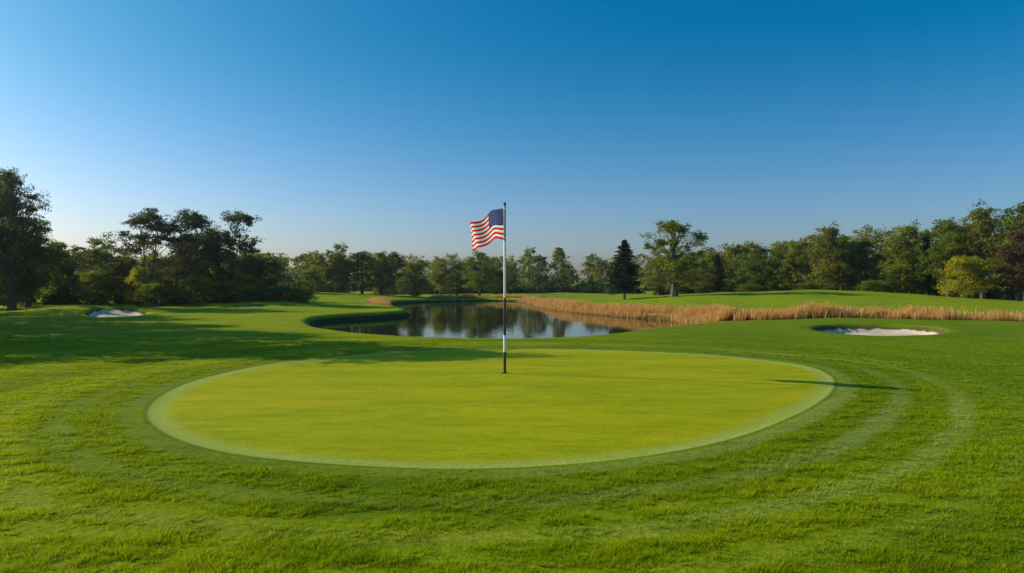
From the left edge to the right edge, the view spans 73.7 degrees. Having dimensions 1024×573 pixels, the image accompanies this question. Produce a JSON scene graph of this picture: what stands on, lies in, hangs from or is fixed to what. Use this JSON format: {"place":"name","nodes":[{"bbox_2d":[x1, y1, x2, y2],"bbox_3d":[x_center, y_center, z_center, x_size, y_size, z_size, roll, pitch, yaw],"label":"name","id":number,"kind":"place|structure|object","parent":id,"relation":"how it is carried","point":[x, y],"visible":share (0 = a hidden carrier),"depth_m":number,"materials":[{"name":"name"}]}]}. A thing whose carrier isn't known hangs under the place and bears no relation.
{"place":"outdoors","nodes":[
{"label":"outdoors","id":0,"kind":"place"},
{"bbox_2d":[316,301,682,338],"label":"pond water","id":1,"kind":"structure","parent":0,"point":[468,319],"depth_m":46.13,"materials":[{"name":"blue liquid"}]},
{"bbox_2d":[0,278,1023,572],"bbox_3d":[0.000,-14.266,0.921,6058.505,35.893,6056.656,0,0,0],"label":"ground","id":2,"kind":"structure","parent":0,"point":[372,414],"depth_m":10.26,"materials":[{"name":"green plant"}]},
{"bbox_2d":[0,197,48,298],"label":"deciduous tree","id":3,"kind":"object","parent":2,"relation":"on","point":[14,231],"visible":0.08,"depth_m":60.86,"materials":[{"name":"green plant"}]},
{"bbox_2d":[0,167,53,310],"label":"deciduous tree","id":4,"kind":"object","parent":2,"relation":"on","point":[9,192],"visible":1,"depth_m":57.94,"materials":[{"name":"green plant"}]},
{"bbox_2d":[3,275,59,306],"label":"bush","id":5,"kind":"object","parent":2,"relation":"on","point":[21,303],"visible":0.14,"depth_m":65.27,"materials":[{"name":"green plant"}]},
{"bbox_2d":[0,212,78,306],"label":"deciduous tree","id":6,"kind":"object","parent":2,"relation":"on","point":[58,254],"visible":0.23,"depth_m":62.40,"materials":[{"name":"green plant"}]},
{"bbox_2d":[35,237,91,293],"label":"deciduous tree","id":7,"kind":"object","parent":2,"relation":"on","point":[61,245],"visible":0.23,"depth_m":77.58,"materials":[{"name":"green plant"}]},
{"bbox_2d":[59,234,130,288],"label":"deciduous tree","id":8,"kind":"object","parent":2,"relation":"on","point":[95,243],"visible":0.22,"depth_m":78.97,"materials":[{"name":"green plant"}]},
{"bbox_2d":[70,266,131,304],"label":"bush","id":9,"kind":"object","parent":2,"relation":"on","point":[106,284],"visible":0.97,"depth_m":67.78,"materials":[{"name":"green plant"}]},
{"bbox_2d":[73,247,130,301],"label":"deciduous tree","id":10,"kind":"object","parent":2,"relation":"on","point":[97,256],"visible":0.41,"depth_m":72.94,"materials":[{"name":"green plant"}]},
{"bbox_2d":[92,254,142,303],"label":"deciduous tree","id":11,"kind":"object","parent":2,"relation":"on","point":[116,267],"visible":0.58,"depth_m":70.23,"materials":[{"name":"green plant"}]},
{"bbox_2d":[121,265,153,306],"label":"yellow shrub","id":12,"kind":"object","parent":2,"relation":"on","point":[137,276],"visible":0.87,"depth_m":67.12,"materials":[{"name":"green plant"}]},
{"bbox_2d":[102,207,188,306],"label":"deciduous tree","id":13,"kind":"object","parent":2,"relation":"on","point":[149,218],"visible":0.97,"depth_m":67.54,"materials":[{"name":"green plant"}]},
{"bbox_2d":[133,280,182,306],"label":"bush","id":14,"kind":"object","parent":2,"relation":"on","point":[153,287],"visible":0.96,"depth_m":65.71,"materials":[{"name":"green plant"}]},
{"bbox_2d":[151,254,195,293],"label":"deciduous tree","id":15,"kind":"object","parent":2,"relation":"on","point":[168,278],"visible":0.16,"depth_m":74.98,"materials":[{"name":"green plant"}]},
{"bbox_2d":[154,231,211,304],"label":"deciduous tree","id":16,"kind":"object","parent":2,"relation":"on","point":[178,270],"visible":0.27,"depth_m":72.02,"materials":[{"name":"green plant"}]},
{"bbox_2d":[142,208,226,304],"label":"deciduous tree","id":17,"kind":"object","parent":2,"relation":"on","point":[195,222],"visible":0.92,"depth_m":69.36,"materials":[{"name":"green plant"}]},
{"bbox_2d":[188,222,252,302],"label":"deciduous tree","id":18,"kind":"object","parent":2,"relation":"on","point":[217,260],"visible":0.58,"depth_m":71.20,"materials":[{"name":"green plant"}]},
{"bbox_2d":[216,210,264,296],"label":"deciduous tree","id":19,"kind":"object","parent":2,"relation":"on","point":[239,217],"visible":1,"depth_m":69.64,"materials":[{"name":"green plant"}]},
{"bbox_2d":[230,253,294,301],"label":"deciduous tree","id":20,"kind":"object","parent":2,"relation":"on","point":[259,264],"visible":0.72,"depth_m":73.45,"materials":[{"name":"green plant"}]},
{"bbox_2d":[262,285,297,301],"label":"bush","id":21,"kind":"object","parent":2,"relation":"on","point":[279,290],"visible":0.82,"depth_m":71.50,"materials":[{"name":"green plant"}]},
{"bbox_2d":[291,291,317,303],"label":"bush","id":22,"kind":"object","parent":2,"relation":"on","point":[305,294],"visible":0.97,"depth_m":70.71,"materials":[{"name":"green plant"}]},
{"bbox_2d":[295,267,324,292],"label":"bush","id":23,"kind":"object","parent":2,"relation":"on","point":[309,275],"visible":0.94,"depth_m":103.56,"materials":[{"name":"green plant"}]},
{"bbox_2d":[317,242,357,292],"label":"deciduous tree","id":24,"kind":"object","parent":2,"relation":"on","point":[338,260],"visible":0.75,"depth_m":115.08,"materials":[{"name":"green plant"}]},
{"bbox_2d":[353,250,377,289],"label":"deciduous tree","id":25,"kind":"object","parent":2,"relation":"on","point":[361,265],"visible":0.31,"depth_m":117.66,"materials":[{"name":"green plant"}]},
{"bbox_2d":[360,250,393,293],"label":"deciduous tree","id":26,"kind":"object","parent":2,"relation":"on","point":[379,291],"visible":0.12,"depth_m":120.53,"materials":[{"name":"green plant"}]},
{"bbox_2d":[373,255,400,293],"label":"deciduous tree","id":27,"kind":"object","parent":2,"relation":"on","point":[390,280],"visible":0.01,"depth_m":129.77,"materials":[{"name":"green plant"}]},
{"bbox_2d":[383,251,405,294],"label":"deciduous tree","id":28,"kind":"object","parent":2,"relation":"on","point":[399,260],"visible":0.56,"depth_m":120.51,"materials":[{"name":"green plant"}]},
{"bbox_2d":[396,261,431,295],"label":"willow tree","id":29,"kind":"object","parent":2,"relation":"on","point":[413,268],"visible":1,"depth_m":117.48,"materials":[{"name":"green plant"}]},
{"bbox_2d":[426,261,453,294],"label":"deciduous tree","id":30,"kind":"object","parent":2,"relation":"on","point":[441,271],"visible":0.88,"depth_m":139.36,"materials":[{"name":"green plant"}]},
{"bbox_2d":[443,261,469,295],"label":"deciduous tree","id":31,"kind":"object","parent":2,"relation":"on","point":[456,278],"visible":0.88,"depth_m":135.22,"materials":[{"name":"green plant"}]},
{"bbox_2d":[456,250,498,296],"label":"deciduous tree","id":32,"kind":"object","parent":2,"relation":"on","point":[476,274],"visible":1,"depth_m":127.33,"materials":[{"name":"green plant"}]},
{"bbox_2d":[470,202,506,373],"bbox_3d":[-0.559,0.053,15.443,0.177,3.817,1.293,0,0,-44],"label":"golf flagstick","id":33,"kind":"object","parent":2,"relation":"on","point":[490,227],"visible":1,"depth_m":15.23,"materials":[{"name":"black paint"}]},
{"bbox_2d":[486,268,509,294],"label":"deciduous tree","id":34,"kind":"object","parent":2,"relation":"on","point":[499,284],"visible":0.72,"depth_m":139.28,"materials":[{"name":"green plant"}]},
{"bbox_2d":[0,272,1016,304],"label":"undergrowth","id":35,"kind":"object","parent":2,"relation":"on","point":[62,296],"visible":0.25,"depth_m":106.64,"materials":[{"name":"green plant"}]},
{"bbox_2d":[501,263,518,293],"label":"deciduous tree","id":36,"kind":"object","parent":2,"relation":"on","point":[510,271],"visible":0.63,"depth_m":159.56,"materials":[{"name":"green plant"}]},
{"bbox_2d":[0,335,1023,572],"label":"grass turf","id":37,"kind":"object","parent":2,"relation":"on","point":[894,554],"depth_m":6.59,"materials":[{"name":"green plant"}]},
{"bbox_2d":[15,213,1023,302],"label":"distant trees","id":38,"kind":"object","parent":2,"relation":"on","point":[597,271],"visible":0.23,"depth_m":131.79,"materials":[{"name":"green plant"}]},
{"bbox_2d":[603,240,643,298],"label":"pine tree","id":39,"kind":"object","parent":2,"relation":"on","point":[624,269],"visible":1,"depth_m":89.62,"materials":[{"name":"green plant"}]},
{"bbox_2d":[640,270,668,295],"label":"deciduous tree","id":40,"kind":"object","parent":2,"relation":"on","point":[658,284],"visible":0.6,"depth_m":134.58,"materials":[{"name":"green plant"}]},
{"bbox_2d":[637,219,708,296],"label":"oak tree","id":41,"kind":"object","parent":2,"relation":"on","point":[671,266],"visible":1,"depth_m":84.70,"materials":[{"name":"green plant"}]},
{"bbox_2d":[662,271,696,293],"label":"deciduous tree","id":42,"kind":"object","parent":2,"relation":"on","point":[680,288],"visible":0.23,"depth_m":129.81,"materials":[{"name":"green plant"}]},
{"bbox_2d":[364,293,1023,325],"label":"reed bed","id":43,"kind":"object","parent":2,"relation":"on","point":[691,314],"visible":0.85,"depth_m":42.00,"materials":[{"name":"plant"}]},
{"bbox_2d":[681,258,720,293],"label":"deciduous tree","id":44,"kind":"object","parent":2,"relation":"on","point":[706,274],"visible":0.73,"depth_m":124.31,"materials":[{"name":"green plant"}]},
{"bbox_2d":[710,253,727,292],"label":"pine tree","id":45,"kind":"object","parent":2,"relation":"on","point":[719,269],"visible":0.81,"depth_m":127.68,"materials":[{"name":"green plant"}]},
{"bbox_2d":[736,283,763,291],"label":"bush","id":46,"kind":"object","parent":2,"relation":"on","point":[747,287],"visible":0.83,"depth_m":111.31,"materials":[{"name":"green plant"}]},
{"bbox_2d":[725,251,774,291],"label":"deciduous tree","id":47,"kind":"object","parent":2,"relation":"on","point":[751,274],"visible":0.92,"depth_m":121.40,"materials":[{"name":"green plant"}]},
{"bbox_2d":[757,248,799,290],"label":"deciduous tree","id":48,"kind":"object","parent":2,"relation":"on","point":[777,253],"visible":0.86,"depth_m":118.99,"materials":[{"name":"green plant"}]},
{"bbox_2d":[777,240,820,289],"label":"deciduous tree","id":49,"kind":"object","parent":2,"relation":"on","point":[793,260],"visible":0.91,"depth_m":117.00,"materials":[{"name":"green plant"}]},
{"bbox_2d":[791,281,830,289],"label":"bush","id":50,"kind":"object","parent":2,"relation":"on","point":[808,285],"visible":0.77,"depth_m":104.91,"materials":[{"name":"green plant"}]},
{"bbox_2d":[801,221,857,289],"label":"deciduous tree","id":51,"kind":"object","parent":2,"relation":"on","point":[823,269],"visible":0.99,"depth_m":108.98,"materials":[{"name":"green plant"}]},
{"bbox_2d":[824,236,863,290],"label":"deciduous tree","id":52,"kind":"object","parent":2,"relation":"on","point":[852,258],"visible":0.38,"depth_m":110.20,"materials":[{"name":"green plant"}]},
{"bbox_2d":[844,238,887,290],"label":"deciduous tree","id":53,"kind":"object","parent":2,"relation":"on","point":[863,244],"visible":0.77,"depth_m":109.27,"materials":[{"name":"green plant"}]},
{"bbox_2d":[854,279,890,291],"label":"bush","id":54,"kind":"object","parent":2,"relation":"on","point":[871,283],"visible":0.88,"depth_m":97.56,"materials":[{"name":"green plant"}]},
{"bbox_2d":[876,219,929,293],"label":"deciduous tree","id":55,"kind":"object","parent":2,"relation":"on","point":[907,256],"visible":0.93,"depth_m":103.95,"materials":[{"name":"green plant"}]},
{"bbox_2d":[911,237,941,291],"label":"pine tree","id":56,"kind":"object","parent":2,"relation":"on","point":[929,278],"visible":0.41,"depth_m":103.50,"materials":[{"name":"green plant"}]},
{"bbox_2d":[915,221,984,296],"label":"deciduous tree","id":57,"kind":"object","parent":2,"relation":"on","point":[942,251],"visible":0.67,"depth_m":96.40,"materials":[{"name":"green plant"}]},
{"bbox_2d":[936,255,995,297],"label":"yellow tree","id":58,"kind":"object","parent":2,"relation":"on","point":[964,267],"visible":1,"depth_m":85.24,"materials":[{"name":"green plant"}]},
{"bbox_2d":[937,199,1017,298],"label":"deciduous tree","id":59,"kind":"object","parent":2,"relation":"on","point":[984,226],"visible":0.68,"depth_m":94.23,"materials":[{"name":"green plant"}]},
{"bbox_2d":[978,202,1023,288],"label":"deciduous tree","id":60,"kind":"object","parent":2,"relation":"on","point":[1019,208],"visible":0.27,"depth_m":92.80,"materials":[{"name":"green plant"}]},
{"bbox_2d":[985,229,1023,300],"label":"deciduous tree","id":61,"kind":"object","parent":2,"relation":"on","point":[1000,263],"visible":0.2,"depth_m":88.74,"materials":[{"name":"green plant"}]},
{"bbox_2d":[991,230,1023,300],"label":"copper beech tree","id":62,"kind":"object","parent":2,"relation":"on","point":[1012,255],"visible":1,"depth_m":83.71,"materials":[{"name":"brown plant"}]},
{"bbox_2d":[0,0,1023,278],"label":"sky","id":63,"kind":"structure","parent":0,"point":[372,126],"materials":[{"name":"blue"}]}
]}

